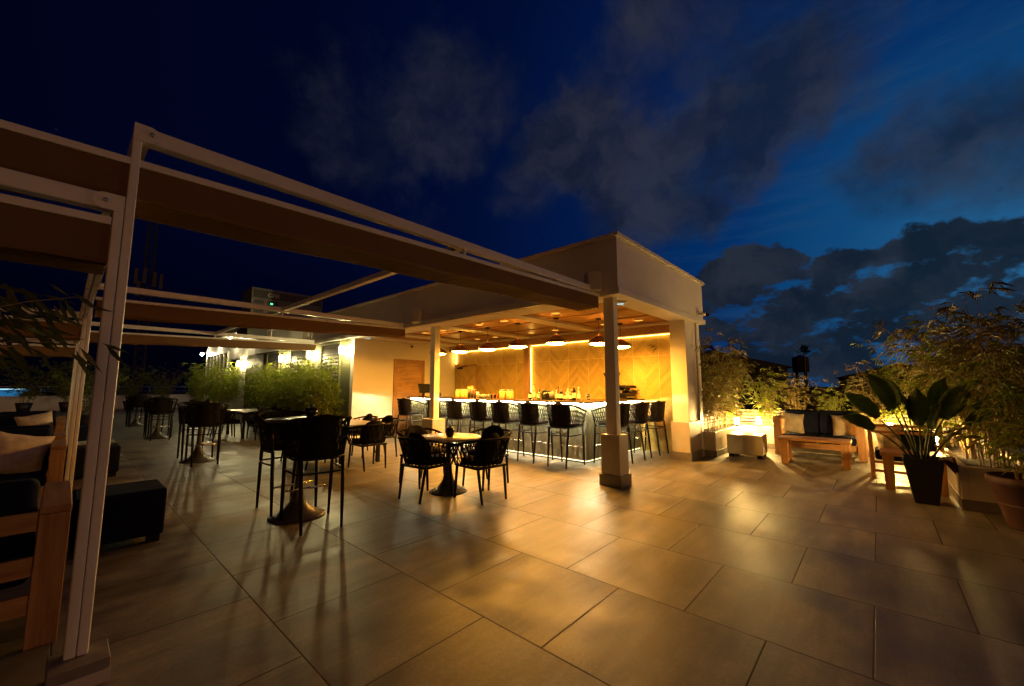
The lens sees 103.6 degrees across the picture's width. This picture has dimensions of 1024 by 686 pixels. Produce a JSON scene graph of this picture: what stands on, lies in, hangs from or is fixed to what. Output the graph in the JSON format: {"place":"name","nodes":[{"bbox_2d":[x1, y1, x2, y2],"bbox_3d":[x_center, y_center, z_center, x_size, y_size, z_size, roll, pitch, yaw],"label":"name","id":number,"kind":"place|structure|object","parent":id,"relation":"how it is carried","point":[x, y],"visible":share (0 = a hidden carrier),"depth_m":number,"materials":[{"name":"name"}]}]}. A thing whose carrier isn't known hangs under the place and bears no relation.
{"place":"outdoors","nodes":[
{"label":"outdoors","id":0,"kind":"place"},
{"bbox_2d":[120,391,197,394],"bbox_3d":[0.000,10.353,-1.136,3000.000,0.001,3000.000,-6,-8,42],"label":"ground","id":1,"kind":"structure","parent":0,"point":[176,392],"depth_m":793.62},
{"bbox_2d":[21,371,145,395],"bbox_3d":[-33.124,8.023,31.305,7.629,11.728,6.893,5,-8,-39],"label":"leafy tree","id":2,"kind":"object","parent":1,"relation":"on","point":[47,392],"visible":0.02,"depth_m":30.65,"materials":[{"name":"green plant"}]},
{"bbox_2d":[131,221,163,394],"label":"lattice mast","id":3,"kind":"object","parent":1,"relation":"on","point":[153,279],"visible":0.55,"depth_m":63.67,"materials":[{"name":"metal"}]},
{"bbox_2d":[836,363,965,431],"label":"dark house","id":4,"kind":"structure","parent":1,"relation":"on","point":[843,379],"depth_m":34.01,"materials":[{"name":"concrete"}]},
{"bbox_2d":[0,407,1023,685],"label":"terrace floor","id":5,"kind":"structure","parent":0,"point":[798,569],"depth_m":2.97,"materials":[{"name":"tile"}]},
{"bbox_2d":[15,403,32,410],"bbox_3d":[-27.130,3.600,22.368,0.680,0.550,0.680,-6,-8,42],"label":"round pot","id":6,"kind":"object","parent":5,"relation":"on","point":[23,406],"visible":0.91,"depth_m":22.18,"materials":[{"name":"ceramic"}]},
{"bbox_2d":[0,360,71,402],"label":"bamboo plant","id":7,"kind":"object","parent":6,"relation":"in","point":[25,391],"visible":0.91,"depth_m":22.41,"materials":[{"name":"green plant"}]},
{"bbox_2d":[0,412,64,435],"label":"lounge sofa","id":8,"kind":"object","parent":5,"relation":"on","point":[7,419],"visible":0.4,"depth_m":7.92,"materials":[{"name":"black fabric"}]},
{"bbox_2d":[14,411,54,433],"bbox_3d":[-9.387,1.631,7.947,0.170,0.500,0.500,-29,-10,35],"label":"pillow","id":9,"kind":"object","parent":8,"relation":"on","point":[46,418],"visible":0.42,"depth_m":7.94,"materials":[{"name":"beige fabric"}]},
{"bbox_2d":[0,425,65,476],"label":"lounge sofa","id":10,"kind":"object","parent":5,"relation":"on","point":[60,434],"visible":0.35,"depth_m":5.47,"materials":[{"name":"black fabric"}]},
{"bbox_2d":[0,428,66,497],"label":"lounge sofa","id":11,"kind":"object","parent":5,"relation":"on","point":[54,465],"visible":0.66,"depth_m":4.63,"materials":[{"name":"brown wood"}]},
{"bbox_2d":[0,431,55,473],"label":"pillow","id":12,"kind":"object","parent":11,"relation":"on","point":[19,453],"visible":0.97,"depth_m":4.64,"materials":[{"name":"beige fabric"}]},
{"bbox_2d":[0,478,72,650],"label":"lounge sofa","id":13,"kind":"object","parent":5,"relation":"on","point":[20,559],"visible":1,"depth_m":2.23,"materials":[{"name":"brown wood"}]},
{"bbox_2d":[0,167,125,660],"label":"retractable pergola","id":14,"kind":"object","parent":5,"relation":"on","point":[33,232],"visible":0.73,"depth_m":2.07,"materials":[{"name":"metal"}]},
{"bbox_2d":[58,402,68,411],"bbox_3d":[-26.206,3.745,23.681,0.680,0.550,0.680,-6,-8,42],"label":"round pot","id":15,"kind":"object","parent":5,"relation":"on","point":[63,406],"visible":0.73,"depth_m":23.44,"materials":[{"name":"ceramic"}]},
{"bbox_2d":[40,361,91,401],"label":"bamboo plant","id":16,"kind":"object","parent":15,"relation":"in","point":[60,373],"visible":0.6,"depth_m":23.40,"materials":[{"name":"green plant"}]},
{"bbox_2d":[0,281,127,383],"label":"bamboo","id":17,"kind":"object","parent":5,"relation":"on","point":[14,305],"visible":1,"depth_m":1.56,"materials":[{"name":"plant"}]},
{"bbox_2d":[44,638,110,685],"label":"post plinth","id":18,"kind":"structure","parent":5,"relation":"on","point":[92,667],"depth_m":1.92,"materials":[{"name":"beige concrete"}]},
{"bbox_2d":[75,414,89,425],"bbox_3d":[-13.385,2.543,12.729,0.680,0.550,0.680,-6,-8,42],"label":"round pot","id":19,"kind":"object","parent":5,"relation":"on","point":[84,419],"visible":0.23,"depth_m":12.48,"materials":[{"name":"ceramic"}]},
{"bbox_2d":[48,372,127,414],"bbox_3d":[-13.551,1.621,12.871,1.777,1.476,1.261,1,-6,-10],"label":"bamboo plant","id":20,"kind":"object","parent":19,"relation":"in","point":[89,398],"visible":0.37,"depth_m":12.72,"materials":[{"name":"green plant"}]},
{"bbox_2d":[63,443,120,479],"bbox_3d":[-6.721,1.891,6.444,0.580,0.475,0.600,-6,-8,42],"label":"ottoman","id":21,"kind":"object","parent":5,"relation":"on","point":[114,459],"visible":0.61,"depth_m":6.39,"materials":[{"name":"black fabric"}]},
{"bbox_2d":[0,386,202,411],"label":"parapet","id":22,"kind":"structure","parent":5,"relation":"on","point":[40,403],"depth_m":24.14,"materials":[{"name":"white paint"}]},
{"bbox_2d":[68,479,166,558],"bbox_3d":[-3.656,1.595,3.738,0.580,0.475,0.600,-6,-8,42],"label":"ottoman","id":23,"kind":"object","parent":5,"relation":"on","point":[133,510],"visible":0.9,"depth_m":3.62,"materials":[{"name":"black fabric"}]},
{"bbox_2d":[147,398,177,440],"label":"bar stool","id":24,"kind":"object","parent":5,"relation":"on","point":[160,406],"visible":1,"depth_m":10.90,"materials":[{"name":"black metal"}]},
{"bbox_2d":[177,401,214,460],"bbox_3d":[-6.374,1.743,8.110,0.600,1.136,0.632,-5,-8,39],"label":"bar stool","id":25,"kind":"object","parent":5,"relation":"on","point":[182,416],"visible":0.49,"depth_m":8.07,"materials":[{"name":"black metal"}]},
{"bbox_2d":[178,405,223,463],"bbox_3d":[-6.068,1.747,7.833,0.730,1.065,0.730,-6,-8,42],"label":"table","id":26,"kind":"object","parent":5,"relation":"on","point":[200,455],"visible":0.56,"depth_m":7.73,"materials":[{"name":"brown metal"}]},
{"bbox_2d":[185,402,228,466],"bbox_3d":[-5.757,1.683,7.569,0.632,1.136,0.600,6,-8,-42],"label":"bar stool","id":27,"kind":"object","parent":5,"relation":"on","point":[207,414],"visible":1,"depth_m":7.42,"materials":[{"name":"black wicker"}]},
{"bbox_2d":[204,328,352,419],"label":"annex building","id":28,"kind":"structure","parent":5,"relation":"on","point":[321,353],"depth_m":14.93,"materials":[{"name":"white paint"}]},
{"bbox_2d":[204,351,229,407],"bbox_3d":[-15.499,2.136,20.983,4.230,3.160,0.139,-6,-8,42],"label":"glass door","id":29,"kind":"structure","parent":28,"relation":"in","point":[220,357],"depth_m":20.66,"materials":[{"name":"white paint"}]},
{"bbox_2d":[320,341,341,403],"bbox_3d":[-5.470,0.893,12.081,1.310,1.790,0.042,-6,-8,42],"label":"window","id":30,"kind":"structure","parent":28,"relation":"in","point":[337,360],"depth_m":11.99,"materials":[{"name":"glass"}]},
{"bbox_2d":[255,410,318,515],"bbox_3d":[-2.686,1.380,4.798,0.600,1.136,0.632,-5,-8,39],"label":"bar stool","id":31,"kind":"object","parent":5,"relation":"on","point":[272,440],"visible":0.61,"depth_m":4.75,"materials":[{"name":"black wicker"}]},
{"bbox_2d":[265,416,324,523],"bbox_3d":[-2.381,1.384,4.520,0.730,1.065,0.730,-6,-8,42],"label":"table","id":32,"kind":"object","parent":5,"relation":"on","point":[291,512],"visible":0.56,"depth_m":4.38,"materials":[{"name":"brown metal"}]},
{"bbox_2d":[0,119,599,655],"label":"retractable pergola","id":33,"kind":"object","parent":5,"relation":"on","point":[160,195],"visible":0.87,"depth_m":3.02,"materials":[{"name":"metal"}]},
{"bbox_2d":[278,414,351,535],"bbox_3d":[-2.069,1.320,4.256,0.632,1.136,0.600,6,-8,-42],"label":"bar stool","id":34,"kind":"object","parent":5,"relation":"on","point":[320,436],"visible":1,"depth_m":4.10,"materials":[{"name":"black wicker"}]},
{"bbox_2d":[344,420,390,471],"bbox_3d":[-2.534,1.789,7.150,0.595,0.837,0.696,-6,-9,43],"label":"dining chair","id":35,"kind":"object","parent":5,"relation":"on","point":[372,432],"visible":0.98,"depth_m":7.00,"materials":[{"name":"black wicker"}]},
{"bbox_2d":[361,415,399,460],"bbox_3d":[-2.660,1.905,8.207,0.696,0.837,0.595,-5,-8,37],"label":"dining chair","id":36,"kind":"object","parent":5,"relation":"on","point":[389,419],"visible":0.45,"depth_m":8.21,"materials":[{"name":"black wicker"}]},
{"bbox_2d":[395,398,425,437],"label":"bar stool","id":37,"kind":"object","parent":5,"relation":"on","point":[405,407],"visible":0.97,"depth_m":10.45,"materials":[{"name":"black metal"}]},
{"bbox_2d":[397,425,445,488],"bbox_3d":[-1.357,1.665,6.025,0.595,0.837,0.696,-5,-8,38],"label":"dining chair","id":38,"kind":"object","parent":5,"relation":"on","point":[419,429],"visible":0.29,"depth_m":6.08,"materials":[{"name":"black wicker"}]},
{"bbox_2d":[398,433,459,504],"bbox_3d":[-1.138,1.580,5.249,0.696,0.837,0.595,-5,-8,36],"label":"dining chair","id":39,"kind":"object","parent":5,"relation":"on","point":[421,456],"visible":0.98,"depth_m":5.08,"materials":[{"name":"black wicker"}]},
{"bbox_2d":[422,433,480,495],"bbox_3d":[-0.876,1.661,5.550,0.890,0.738,0.890,-6,-8,42],"label":"round table","id":40,"kind":"object","parent":5,"relation":"on","point":[442,488],"visible":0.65,"depth_m":5.45,"materials":[{"name":"brown metal"}]},
{"bbox_2d":[445,399,475,449],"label":"bar stool","id":41,"kind":"object","parent":5,"relation":"on","point":[454,408],"visible":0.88,"depth_m":9.11,"materials":[{"name":"black wicker"}]},
{"bbox_2d":[449,433,509,504],"bbox_3d":[-0.384,1.577,5.216,0.696,0.837,0.595,6,-9,-43],"label":"dining chair","id":42,"kind":"object","parent":5,"relation":"on","point":[487,448],"visible":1,"depth_m":5.06,"materials":[{"name":"black wicker"}]},
{"bbox_2d":[255,231,704,488],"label":"bar pavilion","id":43,"kind":"structure","parent":5,"relation":"on","point":[661,296],"depth_m":9.01,"materials":[{"name":"white paint"}]},
{"bbox_2d":[237,287,322,338],"bbox_3d":[-9.805,-1.117,17.238,1.438,1.910,2.900,-6,-8,42],"label":"rooftop unit","id":44,"kind":"object","parent":43,"relation":"on","point":[262,296],"visible":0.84,"depth_m":16.38,"materials":[{"name":"grey metal"}]},
{"bbox_2d":[392,359,424,434],"bbox_3d":[-3.166,1.643,12.364,0.042,2.260,1.100,-6,-8,42],"label":"door","id":45,"kind":"structure","parent":43,"relation":"in","point":[406,377],"depth_m":12.29,"materials":[{"name":"brown wood"}]},
{"bbox_2d":[456,364,476,396],"bbox_3d":[-1.554,1.795,13.288,1.040,2.160,0.106,-6,-8,42],"label":"service door","id":46,"kind":"structure","parent":43,"relation":"in","point":[466,376],"depth_m":13.34,"materials":[{"name":"wood"}]},
{"bbox_2d":[584,271,601,292],"bbox_3d":[1.189,-0.888,6.023,0.220,0.300,0.278,1,-14,-10],"label":"wall speaker","id":47,"kind":"object","parent":43,"relation":"attached to","point":[592,279],"depth_m":5.89},
{"bbox_2d":[467,400,499,452],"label":"bar stool","id":48,"kind":"object","parent":5,"relation":"on","point":[478,412],"visible":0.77,"depth_m":8.62,"materials":[{"name":"black wicker"}]},
{"bbox_2d":[459,425,511,489],"bbox_3d":[-0.358,1.659,5.965,0.696,0.837,0.595,-4,-8,35],"label":"dining chair","id":49,"kind":"object","parent":5,"relation":"on","point":[499,430],"visible":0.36,"depth_m":6.00,"materials":[{"name":"black wicker"}]},
{"bbox_2d":[490,401,524,455],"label":"bar stool","id":50,"kind":"object","parent":5,"relation":"on","point":[500,412],"visible":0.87,"depth_m":8.15,"materials":[{"name":"black wicker"}]},
{"bbox_2d":[407,396,644,462],"bbox_3d":[0.045,1.965,10.211,5.870,1.150,2.460,-6,-8,42],"label":"bar counter","id":51,"kind":"object","parent":5,"relation":"on","point":[575,454],"visible":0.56,"depth_m":8.21,"materials":[{"name":"tile"}]},
{"bbox_2d":[517,402,552,463],"bbox_3d":[0.428,1.718,7.881,0.632,1.136,0.600,-5,-8,40],"label":"bar stool","id":52,"kind":"object","parent":5,"relation":"on","point":[529,413],"visible":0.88,"depth_m":7.70,"materials":[{"name":"black wicker"}]},
{"bbox_2d":[546,403,586,468],"bbox_3d":[0.963,1.664,7.387,0.632,1.136,0.600,-5,-8,39],"label":"bar stool","id":53,"kind":"object","parent":5,"relation":"on","point":[559,416],"visible":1,"depth_m":7.23,"materials":[{"name":"black wicker"}]},
{"bbox_2d":[591,402,632,463],"bbox_3d":[1.917,1.687,7.604,0.600,1.136,0.632,-6,-9,44],"label":"bar stool","id":54,"kind":"object","parent":5,"relation":"on","point":[624,412],"visible":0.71,"depth_m":7.51,"materials":[{"name":"black wicker"}]},
{"bbox_2d":[621,401,651,460],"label":"bar stool","id":55,"kind":"object","parent":5,"relation":"on","point":[639,417],"visible":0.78,"depth_m":7.99,"materials":[{"name":"black wicker"}]},
{"bbox_2d":[631,400,668,455],"bbox_3d":[3.019,1.812,8.743,0.632,1.136,0.600,6,-9,-44],"label":"bar stool","id":56,"kind":"object","parent":5,"relation":"on","point":[657,409],"visible":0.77,"depth_m":8.54,"materials":[{"name":"black wicker"}]},
{"bbox_2d":[703,421,748,456],"bbox_3d":[4.952,2.218,9.539,0.634,0.500,3.054,-6,-8,42],"label":"planter","id":57,"kind":"object","parent":5,"relation":"on","point":[715,442],"visible":0.48,"depth_m":8.40,"materials":[{"name":"beige concrete"}]},
{"bbox_2d":[647,328,748,431],"bbox_3d":[4.169,0.859,8.942,1.874,2.174,1.701,6,-8,-41],"label":"bamboo plant","id":58,"kind":"object","parent":57,"relation":"on","point":[706,410],"visible":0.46,"depth_m":8.67,"materials":[{"name":"green plant"}]},
{"bbox_2d":[700,341,751,429],"bbox_3d":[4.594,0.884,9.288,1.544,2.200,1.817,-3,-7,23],"label":"bamboo plant","id":59,"kind":"object","parent":57,"relation":"on","point":[724,376],"visible":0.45,"depth_m":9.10,"materials":[{"name":"green plant"}]},
{"bbox_2d":[703,352,757,425],"bbox_3d":[5.606,1.154,10.368,1.567,1.898,1.332,1,-6,-13],"label":"bamboo plant","id":60,"kind":"object","parent":57,"relation":"on","point":[740,397],"visible":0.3,"depth_m":10.26,"materials":[{"name":"green plant"}]},
{"bbox_2d":[727,431,767,459],"bbox_3d":[4.878,2.111,8.351,0.640,0.455,0.620,-5,-8,39],"label":"ottoman","id":61,"kind":"object","parent":5,"relation":"on","point":[748,443],"visible":1,"depth_m":8.13,"materials":[{"name":"white fabric"}]},
{"bbox_2d":[741,423,877,457],"bbox_3d":[7.036,2.163,9.034,3.179,0.500,1.014,-6,-8,42],"label":"planter","id":62,"kind":"object","parent":5,"relation":"on","point":[754,428],"visible":0.18,"depth_m":9.29,"materials":[{"name":"beige concrete"}]},
{"bbox_2d":[738,365,788,426],"bbox_3d":[6.309,1.277,9.866,1.321,1.544,1.126,5,-8,-37],"label":"bamboo plant","id":63,"kind":"object","parent":62,"relation":"on","point":[762,399],"visible":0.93,"depth_m":9.71,"materials":[{"name":"green plant"}]},
{"bbox_2d":[769,372,827,409],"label":"bamboo plant","id":64,"kind":"object","parent":62,"relation":"on","point":[794,399],"visible":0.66,"depth_m":9.35,"materials":[{"name":"green plant"}]},
{"bbox_2d":[812,383,849,410],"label":"bamboo plant","id":65,"kind":"object","parent":62,"relation":"on","point":[833,407],"visible":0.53,"depth_m":9.00,"materials":[{"name":"green plant"}]},
{"bbox_2d":[833,359,908,423],"bbox_3d":[7.709,1.129,8.553,1.282,1.553,1.090,-4,-7,33],"label":"bamboo plant","id":66,"kind":"object","parent":62,"relation":"on","point":[874,399],"visible":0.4,"depth_m":8.54,"materials":[{"name":"green plant"}]},
{"bbox_2d":[848,336,952,430],"bbox_3d":[8.126,0.827,7.972,1.734,2.026,1.478,-1,-6,9],"label":"bamboo plant","id":67,"kind":"object","parent":62,"relation":"on","point":[890,372],"visible":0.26,"depth_m":8.09,"materials":[{"name":"green plant"}]},
{"bbox_2d":[778,435,851,469],"bbox_3d":[5.611,2.002,7.452,1.060,0.475,0.500,-6,-8,42],"label":"coffee table","id":68,"kind":"object","parent":5,"relation":"on","point":[786,447],"visible":1,"depth_m":7.36,"materials":[{"name":"brown wood"}]},
{"bbox_2d":[772,409,868,462],"bbox_3d":[6.387,1.878,8.387,1.493,0.925,0.720,-6,-8,42],"label":"garden sofa","id":69,"kind":"object","parent":5,"relation":"on","point":[816,423],"visible":0.57,"depth_m":8.41,"materials":[{"name":"brown wood"}]},
{"bbox_2d":[781,411,803,432],"bbox_3d":[6.053,1.717,8.681,0.440,0.440,0.170,7,-20,15],"label":"pillow","id":70,"kind":"object","parent":69,"relation":"on","point":[792,422],"visible":0.99,"depth_m":8.62,"materials":[{"name":"beige fabric"}]},
{"bbox_2d":[831,415,856,435],"bbox_3d":[6.704,1.661,8.123,0.170,0.440,0.440,19,-20,-26],"label":"pillow","id":71,"kind":"object","parent":69,"relation":"on","point":[841,426],"visible":0.73,"depth_m":8.09,"materials":[{"name":"beige fabric"}]},
{"bbox_2d":[867,424,944,477],"bbox_3d":[6.185,1.697,6.347,0.840,0.840,0.690,-6,-8,42],"label":"garden armchair","id":72,"kind":"object","parent":5,"relation":"on","point":[877,455],"visible":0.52,"depth_m":6.18,"materials":[{"name":"brown wood"}]},
{"bbox_2d":[874,424,904,448],"bbox_3d":[5.974,1.495,6.337,0.170,0.400,0.400,16,-25,-34],"label":"pillow","id":73,"kind":"object","parent":72,"relation":"on","point":[883,441],"visible":0.61,"depth_m":6.32,"materials":[{"name":"beige fabric"}]},
{"bbox_2d":[880,448,948,496],"bbox_3d":[5.611,1.785,5.632,0.660,0.510,0.540,-6,-8,42],"label":"coffee table","id":74,"kind":"object","parent":5,"relation":"on","point":[888,455],"visible":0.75,"depth_m":5.59,"materials":[{"name":"brown wood"}]},
{"bbox_2d":[842,373,1020,505],"bbox_3d":[5.165,1.166,5.011,1.619,1.605,0.383,-5,-8,39],"label":"broad leaf plant","id":75,"kind":"object","parent":5,"relation":"on","point":[925,472],"visible":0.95,"depth_m":5.00,"materials":[{"name":"green plant"}]},
{"bbox_2d":[937,432,1023,514],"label":"planter","id":76,"kind":"object","parent":5,"relation":"on","point":[970,488],"visible":0.37,"depth_m":4.67,"materials":[{"name":"beige concrete"}]},
{"bbox_2d":[871,281,1023,468],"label":"bamboo plant","id":77,"kind":"object","parent":76,"relation":"on","point":[981,387],"visible":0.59,"depth_m":4.94,"materials":[{"name":"green plant"}]},
{"bbox_2d":[871,312,1023,447],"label":"bamboo plant","id":78,"kind":"object","parent":76,"relation":"on","point":[954,314],"visible":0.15,"depth_m":6.77,"materials":[{"name":"green plant"}]},
{"bbox_2d":[883,300,1023,460],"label":"bamboo plant","id":79,"kind":"object","parent":76,"relation":"on","point":[925,376],"visible":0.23,"depth_m":5.65,"materials":[{"name":"green plant"}]},
{"bbox_2d":[891,307,1023,453],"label":"bamboo plant","id":80,"kind":"object","parent":76,"relation":"on","point":[926,353],"visible":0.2,"depth_m":6.00,"materials":[{"name":"green plant"}]},
{"bbox_2d":[984,471,1023,530],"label":"terracotta pot","id":81,"kind":"object","parent":5,"relation":"on","point":[1007,489],"visible":0.98,"depth_m":4.04,"materials":[{"name":"ceramic"}]},
{"bbox_2d":[926,339,1023,480],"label":"bamboo plant","id":82,"kind":"object","parent":81,"relation":"in","point":[1015,456],"visible":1,"depth_m":4.26,"materials":[{"name":"green plant"}]},
{"bbox_3d":[-24.322,3.956,25.606,0.680,0.550,0.680,-6,-8,42],"label":"round pot","id":83,"kind":"object","parent":5,"relation":"on","visible":0},
{"bbox_2d":[118,366,157,397],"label":"bamboo plant","id":84,"kind":"object","parent":83,"relation":"in","point":[130,389],"visible":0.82,"depth_m":25.77,"materials":[{"name":"green plant"}]},
{"bbox_2d":[0,0,1023,390],"label":"sky","id":85,"kind":"structure","parent":0,"point":[826,170],"materials":[{"name":"blue"}]},
{"bbox_2d":[700,350,793,422],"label":"dark house","id":86,"kind":"structure","parent":0,"point":[761,364],"depth_m":20.72,"materials":[{"name":"concrete"}]},
{"bbox_2d":[789,387,897,424],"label":"dark house","id":87,"kind":"structure","parent":0,"point":[830,394],"depth_m":32.31,"materials":[{"name":"concrete"}]},
{"bbox_2d":[792,355,809,386],"bbox_3d":[25.789,2.509,35.940,1.260,2.880,1.260,-6,-8,42],"label":"water tank","id":88,"kind":"object","parent":87,"relation":"on","point":[798,363],"visible":0.89,"depth_m":35.61,"materials":[{"name":"plastic"}]},
{"bbox_3d":[-6.485,2.581,12.228,0.720,0.366,0.440,-6,-8,42],"label":"trough","id":89,"kind":"object","parent":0,"visible":0},
{"bbox_2d":[279,361,319,415],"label":"bamboo plant","id":90,"kind":"object","parent":89,"relation":"in","point":[292,402],"visible":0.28,"depth_m":12.14,"materials":[{"name":"green plant"}]},
{"bbox_3d":[-7.180,2.643,12.799,0.720,0.366,0.440,-6,-8,42],"label":"trough","id":91,"kind":"object","parent":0,"visible":0},
{"bbox_2d":[268,361,308,409],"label":"bamboo plant","id":92,"kind":"object","parent":91,"relation":"in","point":[280,399],"visible":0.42,"depth_m":12.71,"materials":[{"name":"green plant"}]},
{"bbox_3d":[-7.871,2.714,13.447,0.720,0.366,0.440,-6,-8,42],"label":"trough","id":93,"kind":"object","parent":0,"visible":0},
{"bbox_2d":[254,361,291,409],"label":"bamboo plant","id":94,"kind":"object","parent":93,"relation":"in","point":[263,384],"visible":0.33,"depth_m":13.48,"materials":[{"name":"green plant"}]},
{"bbox_3d":[-8.539,2.780,14.046,0.720,0.366,0.440,-6,-8,42],"label":"trough","id":95,"kind":"object","parent":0,"visible":0},
{"bbox_2d":[244,363,285,409],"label":"bamboo plant","id":96,"kind":"object","parent":95,"relation":"in","point":[255,377],"visible":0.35,"depth_m":13.99,"materials":[{"name":"green plant"}]},
{"bbox_3d":[-9.295,2.852,14.698,0.720,0.366,0.440,-6,-8,42],"label":"trough","id":97,"kind":"object","parent":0,"visible":0},
{"bbox_2d":[237,365,272,416],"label":"bamboo plant","id":98,"kind":"object","parent":97,"relation":"in","point":[248,383],"visible":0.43,"depth_m":14.50,"materials":[{"name":"green plant"}]},
{"bbox_3d":[-12.674,3.176,17.653,0.720,0.366,0.440,-6,-8,42],"label":"trough","id":99,"kind":"object","parent":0,"visible":0},
{"bbox_2d":[204,357,242,408],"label":"bamboo plant","id":100,"kind":"object","parent":99,"relation":"in","point":[229,391],"visible":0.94,"depth_m":17.66,"materials":[{"name":"green plant"}]},
{"bbox_3d":[-14.184,3.319,18.956,0.720,0.366,0.440,-6,-8,42],"label":"trough","id":101,"kind":"object","parent":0,"visible":0},
{"bbox_2d":[195,360,229,402],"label":"bamboo plant","id":102,"kind":"object","parent":101,"relation":"in","point":[208,387],"visible":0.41,"depth_m":18.96,"materials":[{"name":"green plant"}]},
{"bbox_3d":[-15.844,3.476,20.393,0.720,0.366,0.440,-6,-8,42],"label":"trough","id":103,"kind":"object","parent":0,"visible":0},
{"bbox_2d":[180,363,213,400],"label":"bamboo plant","id":104,"kind":"object","parent":103,"relation":"in","point":[193,384],"visible":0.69,"depth_m":20.27,"materials":[{"name":"green plant"}]},
{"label":"trough","id":105,"kind":"object","parent":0,"visible":0},
{"bbox_2d":[297,357,345,415],"bbox_3d":[-5.179,1.313,11.085,1.411,1.918,1.254,-4,-7,30],"label":"bamboo plant","id":106,"kind":"object","parent":105,"relation":"in","point":[324,392],"visible":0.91,"depth_m":10.96,"materials":[{"name":"green plant"}]},
{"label":"trough","id":107,"kind":"object","parent":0,"visible":0},
{"bbox_2d":[284,358,335,410],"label":"bamboo plant","id":108,"kind":"object","parent":107,"relation":"in","point":[299,368],"visible":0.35,"depth_m":11.56,"materials":[{"name":"green plant"}]},
{"bbox_3d":[-22.857,4.002,26.032,0.680,0.550,0.680,-6,-8,42],"label":"round pot","id":109,"kind":"object","parent":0,"visible":0},
{"bbox_2d":[138,370,187,396],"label":"bamboo plant","id":110,"kind":"object","parent":109,"relation":"in","point":[160,391],"visible":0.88,"depth_m":26.04,"materials":[{"name":"green plant"}]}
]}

